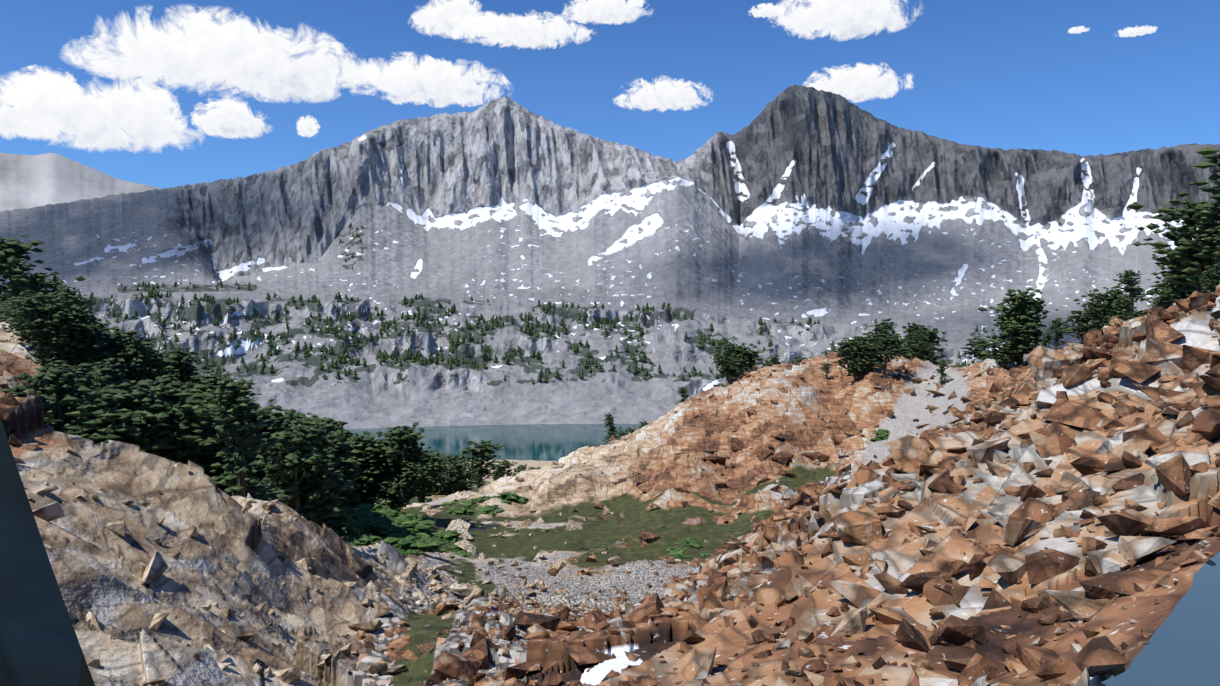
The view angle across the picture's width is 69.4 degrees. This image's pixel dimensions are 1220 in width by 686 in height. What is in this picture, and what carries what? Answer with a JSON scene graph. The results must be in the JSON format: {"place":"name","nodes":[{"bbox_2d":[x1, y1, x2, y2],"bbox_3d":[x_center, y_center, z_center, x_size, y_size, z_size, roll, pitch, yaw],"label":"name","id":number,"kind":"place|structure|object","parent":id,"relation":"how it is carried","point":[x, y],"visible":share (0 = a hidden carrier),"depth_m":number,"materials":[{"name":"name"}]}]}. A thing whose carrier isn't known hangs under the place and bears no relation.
{"place":"outdoors","nodes":[
{"label":"outdoors","id":0,"kind":"place"},
{"bbox_2d":[0,65,101,132],"bbox_3d":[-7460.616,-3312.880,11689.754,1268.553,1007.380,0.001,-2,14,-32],"label":"cloud","id":1,"kind":"structure","parent":0,"point":[40,71],"depth_m":11605.60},
{"bbox_2d":[0,153,161,211],"bbox_3d":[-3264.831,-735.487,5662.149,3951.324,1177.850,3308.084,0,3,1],"label":"distant mountain","id":2,"kind":"structure","parent":0,"point":[28,181],"depth_m":6097.27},
{"bbox_2d":[0,73,262,151],"bbox_3d":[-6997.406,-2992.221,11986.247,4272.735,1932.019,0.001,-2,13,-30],"label":"cloud","id":3,"kind":"structure","parent":0,"point":[125,113],"depth_m":11958.62,"materials":[{"name":"white"}]},
{"bbox_2d":[167,90,270,143],"bbox_3d":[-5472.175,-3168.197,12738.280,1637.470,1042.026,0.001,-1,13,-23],"label":"cloud","id":4,"kind":"structure","parent":0,"point":[228,118],"depth_m":12706.97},
{"bbox_2d":[63,6,419,129],"bbox_3d":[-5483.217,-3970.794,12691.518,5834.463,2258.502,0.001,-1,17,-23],"label":"cloud","id":5,"kind":"structure","parent":0,"point":[200,49],"depth_m":12594.14,"materials":[{"name":"white"}]},
{"bbox_2d":[297,115,319,137],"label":"cloud","id":6,"kind":"structure","parent":0,"point":[307,127],"depth_m":13100.61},
{"bbox_2d":[342,52,508,107],"bbox_3d":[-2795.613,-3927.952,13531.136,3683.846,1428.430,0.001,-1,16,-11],"label":"cloud","id":7,"kind":"structure","parent":0,"point":[406,78],"depth_m":13504.79,"materials":[{"name":"white"}]},
{"bbox_2d":[411,0,480,62],"bbox_3d":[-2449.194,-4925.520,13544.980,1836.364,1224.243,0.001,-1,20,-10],"label":"cloud","id":8,"kind":"structure","parent":0,"point":[438,17],"depth_m":13503.26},
{"bbox_2d":[346,424,646,460],"bbox_3d":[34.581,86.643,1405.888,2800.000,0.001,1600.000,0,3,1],"label":"lake","id":9,"kind":"structure","parent":0,"point":[546,442],"depth_m":1004.16,"materials":[{"name":"liquid"}]},
{"bbox_2d":[418,8,591,64],"bbox_3d":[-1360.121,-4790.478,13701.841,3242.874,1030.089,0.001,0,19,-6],"label":"cloud","id":10,"kind":"structure","parent":0,"point":[526,31],"depth_m":13678.75,"materials":[{"name":"white"}]},
{"bbox_2d":[561,0,651,24],"bbox_3d":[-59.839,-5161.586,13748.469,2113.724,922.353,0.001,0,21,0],"label":"cloud","id":11,"kind":"structure","parent":0,"point":[615,12],"depth_m":13743.99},
{"bbox_2d":[0,84,1219,428],"bbox_3d":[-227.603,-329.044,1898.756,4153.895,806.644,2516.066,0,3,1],"label":"terrain","id":12,"kind":"structure","parent":0,"point":[838,216],"depth_m":2221.43,"materials":[{"name":"stone"}]},
{"bbox_2d":[71,222,985,384],"bbox_3d":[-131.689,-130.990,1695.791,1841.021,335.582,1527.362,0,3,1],"label":"trees","id":13,"kind":"object","parent":12,"relation":"on","point":[415,357],"visible":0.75,"depth_m":1345.39,"materials":[{"name":"plant"}]},
{"bbox_2d":[0,284,1219,685],"bbox_3d":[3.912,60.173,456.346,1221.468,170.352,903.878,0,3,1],"label":"terrain","id":14,"kind":"structure","parent":0,"point":[48,602],"depth_m":10.66,"materials":[{"name":"stone"}]},
{"bbox_2d":[0,293,46,348],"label":"pine","id":15,"kind":"object","parent":14,"relation":"on","point":[22,338],"visible":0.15,"depth_m":63.66,"materials":[{"name":"green plant"}]},
{"bbox_2d":[5,290,55,322],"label":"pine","id":16,"kind":"object","parent":14,"relation":"on","point":[28,292],"visible":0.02,"depth_m":71.40,"materials":[{"name":"green plant"}]},
{"bbox_2d":[0,233,85,321],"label":"pine","id":17,"kind":"object","parent":14,"relation":"on","point":[12,269],"visible":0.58,"depth_m":77.82,"materials":[{"name":"green plant"}]},
{"bbox_2d":[2,378,83,421],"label":"pine","id":18,"kind":"object","parent":14,"relation":"on","point":[19,388],"visible":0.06,"depth_m":47.62,"materials":[{"name":"green plant"}]},
{"bbox_2d":[0,293,107,366],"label":"pine","id":19,"kind":"object","parent":14,"relation":"on","point":[66,333],"visible":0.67,"depth_m":61.63,"materials":[{"name":"green plant"}]},
{"bbox_2d":[6,292,105,368],"bbox_3d":[-39.388,-0.212,62.707,5.178,6.712,6.330,3,8,29],"label":"pine","id":20,"kind":"object","parent":14,"relation":"on","point":[78,314],"visible":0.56,"depth_m":62.34,"materials":[{"name":"green plant"}]},
{"bbox_2d":[15,360,115,432],"bbox_3d":[-26.970,4.107,43.371,4.916,6.599,4.578,4,2,44],"label":"pine","id":21,"kind":"object","parent":14,"relation":"on","point":[51,379],"visible":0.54,"depth_m":42.57,"materials":[{"name":"green plant"}]},
{"bbox_2d":[52,285,93,309],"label":"pine","id":22,"kind":"object","parent":14,"relation":"on","point":[77,302],"visible":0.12,"depth_m":70.78,"materials":[{"name":"green plant"}]},
{"bbox_2d":[70,347,99,385],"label":"pine","id":23,"kind":"object","parent":14,"relation":"on","point":[86,361],"visible":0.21,"depth_m":63.24,"materials":[{"name":"green plant"}]},
{"bbox_2d":[92,318,119,364],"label":"pine","id":24,"kind":"object","parent":14,"relation":"on","point":[103,326],"depth_m":88.73,"materials":[{"name":"green plant"}]},
{"bbox_2d":[75,357,152,390],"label":"pine","id":25,"kind":"object","parent":14,"relation":"on","point":[100,376],"visible":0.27,"depth_m":56.63,"materials":[{"name":"green plant"}]},
{"bbox_2d":[84,328,171,386],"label":"pine","id":26,"kind":"object","parent":14,"relation":"on","point":[115,340],"visible":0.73,"depth_m":64.64,"materials":[{"name":"green plant"}]},
{"bbox_2d":[99,330,163,378],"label":"pine","id":27,"kind":"object","parent":14,"relation":"on","point":[106,352],"visible":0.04,"depth_m":80.30,"materials":[{"name":"green plant"}]},
{"bbox_2d":[62,385,208,462],"bbox_3d":[-23.531,5.678,42.291,6.973,7.393,7.257,1,3,19],"label":"pine","id":28,"kind":"object","parent":14,"relation":"on","point":[129,426],"visible":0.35,"depth_m":41.38,"materials":[{"name":"green plant"}]},
{"bbox_2d":[126,348,178,388],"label":"pine","id":29,"kind":"object","parent":14,"relation":"on","point":[152,376],"visible":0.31,"depth_m":66.27,"materials":[{"name":"green plant"}]},
{"bbox_2d":[106,380,217,470],"bbox_3d":[-21.974,5.397,43.572,5.382,7.370,5.594,-2,3,-28],"label":"pine","id":30,"kind":"object","parent":14,"relation":"on","point":[182,415],"visible":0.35,"depth_m":42.88,"materials":[{"name":"green plant"}]},
{"bbox_2d":[138,375,218,463],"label":"pine","id":31,"kind":"object","parent":14,"relation":"on","point":[186,394],"visible":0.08,"depth_m":44.62,"materials":[{"name":"green plant"}]},
{"bbox_2d":[162,346,223,388],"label":"pine","id":32,"kind":"object","parent":14,"relation":"on","point":[180,361],"visible":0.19,"depth_m":84.72,"materials":[{"name":"green plant"}]},
{"bbox_2d":[174,365,225,390],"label":"pine","id":33,"kind":"object","parent":14,"relation":"on","point":[196,369],"visible":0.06,"depth_m":86.76,"materials":[{"name":"green plant"}]},
{"bbox_2d":[178,395,230,473],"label":"pine","id":34,"kind":"object","parent":14,"relation":"on","point":[206,448],"visible":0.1,"depth_m":45.84,"materials":[{"name":"green plant"}]},
{"bbox_2d":[181,384,251,467],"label":"pine","id":35,"kind":"object","parent":14,"relation":"on","point":[200,387],"depth_m":50.31,"materials":[{"name":"green plant"}]},
{"bbox_2d":[187,373,250,393],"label":"pine","id":36,"kind":"object","parent":14,"relation":"on","point":[211,383],"visible":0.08,"depth_m":68.98,"materials":[{"name":"green plant"}]},
{"bbox_2d":[192,419,271,495],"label":"pine","id":37,"kind":"object","parent":14,"relation":"on","point":[218,447],"visible":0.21,"depth_m":47.12,"materials":[{"name":"green plant"}]},
{"bbox_2d":[192,377,293,500],"bbox_3d":[-12.038,3.691,29.055,3.186,5.218,3.746,-1,3,-26],"label":"pine","id":38,"kind":"object","parent":14,"relation":"on","point":[231,405],"visible":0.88,"depth_m":28.68,"materials":[{"name":"green plant"}]},
{"bbox_2d":[232,404,283,492],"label":"pine","id":39,"kind":"object","parent":14,"relation":"on","point":[277,407],"depth_m":56.72,"materials":[{"name":"green plant"}]},
{"bbox_2d":[234,405,289,491],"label":"pine","id":40,"kind":"object","parent":14,"relation":"on","point":[266,409],"depth_m":54.99,"materials":[{"name":"green plant"}]},
{"bbox_2d":[256,481,287,502],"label":"pine","id":41,"kind":"object","parent":14,"relation":"on","point":[271,493],"visible":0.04,"depth_m":33.18,"materials":[{"name":"green plant"}]},
{"bbox_2d":[253,411,314,498],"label":"pine","id":42,"kind":"object","parent":14,"relation":"on","point":[279,420],"visible":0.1,"depth_m":55.73,"materials":[{"name":"green plant"}]},
{"bbox_2d":[248,409,353,526],"bbox_3d":[-15.972,7.191,45.145,5.452,7.411,6.665,1,3,-14],"label":"pine","id":43,"kind":"object","parent":14,"relation":"on","point":[303,483],"visible":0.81,"depth_m":44.96,"materials":[{"name":"green plant"}]},
{"bbox_2d":[276,417,362,519],"bbox_3d":[-19.228,8.405,56.075,6.961,7.221,5.693,0,2,-30],"label":"pine","id":44,"kind":"object","parent":14,"relation":"on","point":[353,475],"visible":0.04,"depth_m":56.24,"materials":[{"name":"green plant"}]},
{"bbox_2d":[279,418,373,523],"bbox_3d":[-18.951,8.408,56.290,6.022,7.395,7.362,-2,2,-44],"label":"pine","id":45,"kind":"object","parent":14,"relation":"on","point":[329,428],"visible":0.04,"depth_m":55.47,"materials":[{"name":"green plant"}]},
{"bbox_2d":[319,519,353,535],"bbox_3d":[-17.305,11.669,55.311,3.205,1.007,2.986,-3,4,-42],"label":"shrub","id":46,"kind":"object","parent":14,"relation":"on","point":[343,526],"visible":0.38,"depth_m":55.10,"materials":[{"name":"green plant"}]},
{"bbox_2d":[324,420,357,456],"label":"pine","id":47,"kind":"object","parent":14,"relation":"on","point":[338,430],"depth_m":69.00,"materials":[{"name":"green plant"}]},
{"bbox_2d":[318,508,366,529],"bbox_3d":[-18.564,11.611,57.073,4.668,1.557,5.031,1,3,20],"label":"shrub","id":48,"kind":"object","parent":14,"relation":"on","point":[344,516],"visible":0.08,"depth_m":56.98,"materials":[{"name":"green plant"}]},
{"bbox_2d":[339,520,367,533],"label":"willow","id":49,"kind":"object","parent":14,"relation":"on","point":[354,526],"visible":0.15,"depth_m":56.43,"materials":[{"name":"green plant"}]},
{"bbox_2d":[344,530,382,546],"bbox_3d":[-14.470,11.609,51.283,3.100,0.974,3.374,4,3,19],"label":"shrub","id":50,"kind":"object","parent":14,"relation":"on","point":[356,539],"visible":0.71,"depth_m":51.28,"materials":[{"name":"green plant"}]},
{"bbox_2d":[354,503,375,519],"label":"willow","id":51,"kind":"object","parent":14,"relation":"on","point":[365,511],"visible":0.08,"depth_m":63.08,"materials":[{"name":"green plant"}]},
{"bbox_2d":[341,431,416,507],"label":"pine","id":52,"kind":"object","parent":14,"relation":"on","point":[371,461],"visible":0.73,"depth_m":69.37,"materials":[{"name":"green plant"}]},
{"bbox_2d":[363,520,395,534],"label":"willow","id":53,"kind":"object","parent":14,"relation":"on","point":[373,527],"visible":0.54,"depth_m":57.98,"materials":[{"name":"green plant"}]},
{"bbox_2d":[369,504,405,515],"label":"willow","id":54,"kind":"object","parent":14,"relation":"on","point":[396,508],"visible":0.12,"depth_m":68.39,"materials":[{"name":"green plant"}]},
{"bbox_2d":[372,504,402,516],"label":"willow","id":55,"kind":"object","parent":14,"relation":"on","point":[388,509],"visible":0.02,"depth_m":67.40,"materials":[{"name":"green plant"}]},
{"bbox_2d":[373,513,406,524],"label":"willow","id":56,"kind":"object","parent":14,"relation":"on","point":[387,518],"visible":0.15,"depth_m":62.32,"materials":[{"name":"green plant"}]},
{"bbox_2d":[367,460,432,510],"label":"pine","id":57,"kind":"object","parent":14,"relation":"on","point":[406,481],"visible":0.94,"depth_m":69.07,"materials":[{"name":"green plant"}]},
{"bbox_2d":[379,525,420,538],"bbox_3d":[-13.988,12.711,58.144,3.072,0.965,3.343,0,7,8],"label":"shrub","id":58,"kind":"object","parent":14,"relation":"on","point":[400,532],"visible":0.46,"depth_m":58.15,"materials":[{"name":"green plant"}]},
{"bbox_2d":[370,422,446,511],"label":"pine","id":59,"kind":"object","parent":14,"relation":"on","point":[406,437],"visible":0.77,"depth_m":70.15,"materials":[{"name":"green plant"}]},
{"bbox_2d":[372,535,445,554],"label":"willow","id":60,"kind":"object","parent":14,"relation":"on","point":[409,544],"visible":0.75,"depth_m":51.53,"materials":[{"name":"green plant"}]},
{"bbox_2d":[393,520,437,537],"bbox_3d":[-14.145,12.976,61.054,4.409,1.230,3.828,2,4,35],"label":"shrub","id":61,"kind":"object","parent":14,"relation":"on","point":[420,529],"visible":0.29,"depth_m":60.85,"materials":[{"name":"green plant"}]},
{"bbox_2d":[406,513,435,523],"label":"willow","id":62,"kind":"object","parent":14,"relation":"on","point":[420,517],"visible":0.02,"depth_m":68.23,"materials":[{"name":"green plant"}]},
{"bbox_2d":[407,449,451,501],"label":"pine","id":63,"kind":"object","parent":14,"relation":"on","point":[433,463],"visible":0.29,"depth_m":149.42,"materials":[{"name":"green plant"}]},
{"bbox_2d":[427,472,455,495],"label":"pine","id":64,"kind":"object","parent":14,"relation":"on","point":[443,482],"visible":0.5,"depth_m":159.32,"materials":[{"name":"green plant"}]},
{"bbox_2d":[434,530,463,542],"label":"willow","id":65,"kind":"object","parent":14,"relation":"on","point":[449,536],"visible":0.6,"depth_m":64.21,"materials":[{"name":"green plant"}]},
{"bbox_2d":[431,463,467,495],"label":"pine","id":66,"kind":"object","parent":14,"relation":"on","point":[452,491],"visible":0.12,"depth_m":172.33,"materials":[{"name":"green plant"}]},
{"bbox_2d":[441,453,474,491],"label":"pine","id":67,"kind":"object","parent":14,"relation":"on","point":[458,473],"visible":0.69,"depth_m":173.34,"materials":[{"name":"green plant"}]},
{"bbox_2d":[445,507,477,515],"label":"shrub","id":68,"kind":"object","parent":14,"relation":"on","point":[460,511],"visible":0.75,"depth_m":80.08,"materials":[{"name":"green plant"}]},
{"bbox_2d":[454,459,478,491],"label":"pine","id":69,"kind":"object","parent":14,"relation":"on","point":[471,474],"visible":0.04,"depth_m":250.19,"materials":[{"name":"green plant"}]},
{"bbox_2d":[449,439,505,488],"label":"pine","id":70,"kind":"object","parent":14,"relation":"on","point":[478,459],"visible":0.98,"depth_m":155.08,"materials":[{"name":"green plant"}]},
{"bbox_2d":[469,496,494,503],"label":"shrub","id":71,"kind":"object","parent":14,"relation":"on","point":[480,499],"visible":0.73,"depth_m":85.26,"materials":[{"name":"green plant"}]},
{"bbox_2d":[476,505,503,515],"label":"shrub","id":72,"kind":"object","parent":14,"relation":"on","point":[487,510],"visible":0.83,"depth_m":81.79,"materials":[{"name":"green plant"}]},
{"bbox_2d":[487,459,517,479],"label":"pine","id":73,"kind":"object","parent":14,"relation":"on","point":[507,464],"visible":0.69,"depth_m":209.20,"materials":[{"name":"green plant"}]},
{"bbox_2d":[494,492,528,504],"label":"willow","id":74,"kind":"object","parent":14,"relation":"on","point":[508,498],"visible":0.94,"depth_m":86.00,"materials":[{"name":"green plant"}]},
{"bbox_2d":[0,290,1219,685],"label":"loose rocks","id":75,"kind":"object","parent":14,"relation":"on","point":[1136,442],"visible":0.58,"depth_m":7.07,"materials":[{"name":"stone"}]},
{"bbox_2d":[602,412,620,441],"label":"pine","id":76,"kind":"object","parent":14,"relation":"on","point":[610,420],"visible":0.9,"depth_m":116.30,"materials":[{"name":"green plant"}]},
{"bbox_2d":[602,426,636,444],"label":"pine","id":77,"kind":"object","parent":14,"relation":"on","point":[631,430],"visible":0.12,"depth_m":169.12,"materials":[{"name":"green plant"}]},
{"bbox_2d":[665,547,685,556],"bbox_3d":[4.529,14.047,58.855,1.980,0.622,2.155,-1,4,15],"label":"shrub","id":78,"kind":"object","parent":14,"relation":"on","point":[671,550],"visible":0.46,"depth_m":58.86,"materials":[{"name":"green plant"}]},
{"bbox_2d":[675,387,691,403],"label":"pine","id":79,"kind":"object","parent":14,"relation":"on","point":[682,390],"visible":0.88,"depth_m":121.82,"materials":[{"name":"green plant"}]},
{"bbox_2d":[676,538,702,548],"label":"willow","id":80,"kind":"object","parent":14,"relation":"on","point":[692,543],"visible":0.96,"depth_m":60.83,"materials":[{"name":"green plant"}]},
{"bbox_2d":[709,341,741,380],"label":"pine","id":81,"kind":"object","parent":14,"relation":"on","point":[725,365],"visible":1,"depth_m":122.81,"materials":[{"name":"green plant"}]},
{"bbox_2d":[717,342,772,382],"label":"pine","id":82,"kind":"object","parent":14,"relation":"on","point":[747,361],"visible":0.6,"depth_m":137.59,"materials":[{"name":"green plant"}]},
{"bbox_2d":[760,354,784,367],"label":"pine","id":83,"kind":"object","parent":14,"relation":"on","point":[774,360],"visible":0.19,"depth_m":163.72,"materials":[{"name":"green plant"}]},
{"bbox_2d":[829,336,878,381],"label":"pine","id":84,"kind":"object","parent":14,"relation":"on","point":[854,351],"visible":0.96,"depth_m":99.66,"materials":[{"name":"green plant"}]},
{"bbox_2d":[841,318,901,373],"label":"pine","id":85,"kind":"object","parent":14,"relation":"on","point":[877,330],"visible":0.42,"depth_m":100.15,"materials":[{"name":"green plant"}]},
{"bbox_2d":[867,333,905,375],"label":"pine","id":86,"kind":"object","parent":14,"relation":"on","point":[889,346],"visible":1,"depth_m":97.41,"materials":[{"name":"green plant"}]},
{"bbox_2d":[901,331,939,361],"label":"pine","id":87,"kind":"object","parent":14,"relation":"on","point":[920,346],"visible":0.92,"depth_m":132.49,"materials":[{"name":"green plant"}]},
{"bbox_2d":[896,322,953,365],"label":"pine","id":88,"kind":"object","parent":14,"relation":"on","point":[923,329],"visible":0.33,"depth_m":150.93,"materials":[{"name":"green plant"}]},
{"bbox_2d":[932,359,951,384],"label":"pine","id":89,"kind":"object","parent":14,"relation":"on","point":[943,364],"visible":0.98,"depth_m":94.08,"materials":[{"name":"green plant"}]},
{"bbox_2d":[961,337,995,364],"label":"pine","id":90,"kind":"object","parent":14,"relation":"on","point":[975,351],"visible":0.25,"depth_m":152.40,"materials":[{"name":"green plant"}]},
{"bbox_2d":[968,295,1044,368],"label":"pine","id":91,"kind":"object","parent":14,"relation":"on","point":[1006,354],"visible":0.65,"depth_m":86.17,"materials":[{"name":"green plant"}]},
{"bbox_2d":[989,287,1062,364],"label":"pine","id":92,"kind":"object","parent":14,"relation":"on","point":[1019,301],"visible":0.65,"depth_m":86.10,"materials":[{"name":"green plant"}]},
{"bbox_2d":[1032,330,1053,349],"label":"pine","id":93,"kind":"object","parent":14,"relation":"on","point":[1046,340],"visible":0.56,"depth_m":82.64,"materials":[{"name":"green plant"}]},
{"bbox_2d":[1043,319,1069,349],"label":"pine","id":94,"kind":"object","parent":14,"relation":"on","point":[1058,332],"visible":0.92,"depth_m":84.05,"materials":[{"name":"green plant"}]},
{"bbox_2d":[1056,310,1098,351],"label":"pine","id":95,"kind":"object","parent":14,"relation":"on","point":[1083,325],"visible":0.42,"depth_m":71.46,"materials":[{"name":"green plant"}]},
{"bbox_2d":[1073,285,1136,331],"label":"pine","id":96,"kind":"object","parent":14,"relation":"on","point":[1103,310],"visible":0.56,"depth_m":68.88,"materials":[{"name":"green plant"}]},
{"bbox_2d":[1107,269,1150,319],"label":"pine","id":97,"kind":"object","parent":14,"relation":"on","point":[1132,283],"visible":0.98,"depth_m":42.14,"materials":[{"name":"green plant"}]},
{"bbox_2d":[1144,286,1179,308],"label":"pine","id":98,"kind":"object","parent":14,"relation":"on","point":[1164,292],"visible":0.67,"depth_m":38.95,"materials":[{"name":"green plant"}]},
{"bbox_2d":[1127,148,1219,292],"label":"pine","id":99,"kind":"object","parent":14,"relation":"on","point":[1187,261],"visible":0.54,"depth_m":45.49,"materials":[{"name":"green plant"}]},
{"bbox_2d":[1146,254,1208,307],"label":"pine","id":100,"kind":"object","parent":14,"relation":"on","point":[1181,294],"visible":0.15,"depth_m":49.98,"materials":[{"name":"green plant"}]},
{"bbox_2d":[1180,204,1219,289],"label":"pine","id":101,"kind":"object","parent":14,"relation":"on","point":[1210,242],"visible":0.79,"depth_m":43.59,"materials":[{"name":"green plant"}]},
{"bbox_2d":[1192,263,1219,293],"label":"pine","id":102,"kind":"object","parent":14,"relation":"on","point":[1214,281],"visible":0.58,"depth_m":35.37,"materials":[{"name":"green plant"}]},
{"bbox_2d":[0,0,1219,685],"label":"sky","id":103,"kind":"structure","parent":0,"point":[1004,74],"materials":[{"name":"blue"}]},
{"bbox_2d":[614,77,711,111],"bbox_3d":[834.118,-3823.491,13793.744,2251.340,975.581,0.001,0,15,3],"label":"cloud","id":104,"kind":"structure","parent":0,"point":[663,95],"depth_m":13782.70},
{"bbox_2d":[749,3,777,17],"bbox_3d":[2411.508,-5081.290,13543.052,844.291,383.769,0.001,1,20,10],"label":"cloud","id":105,"kind":"structure","parent":0,"point":[768,10],"depth_m":13540.77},
{"bbox_2d":[772,0,918,40],"bbox_3d":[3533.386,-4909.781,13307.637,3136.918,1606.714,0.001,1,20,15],"label":"cloud","id":106,"kind":"structure","parent":0,"point":[842,20],"depth_m":13323.65,"materials":[{"name":"white"}]},
{"bbox_2d":[804,62,912,102],"bbox_3d":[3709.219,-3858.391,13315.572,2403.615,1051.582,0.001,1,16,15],"label":"cloud","id":107,"kind":"structure","parent":0,"point":[859,82],"depth_m":13281.98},
{"bbox_2d":[1068,26,1089,33],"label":"cloud","id":108,"kind":"structure","parent":0,"point":[1076,30],"depth_m":12197.31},
{"bbox_2d":[1115,25,1157,36],"bbox_3d":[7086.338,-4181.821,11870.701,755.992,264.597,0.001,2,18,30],"label":"cloud","id":109,"kind":"structure","parent":0,"point":[1134,31],"depth_m":11862.43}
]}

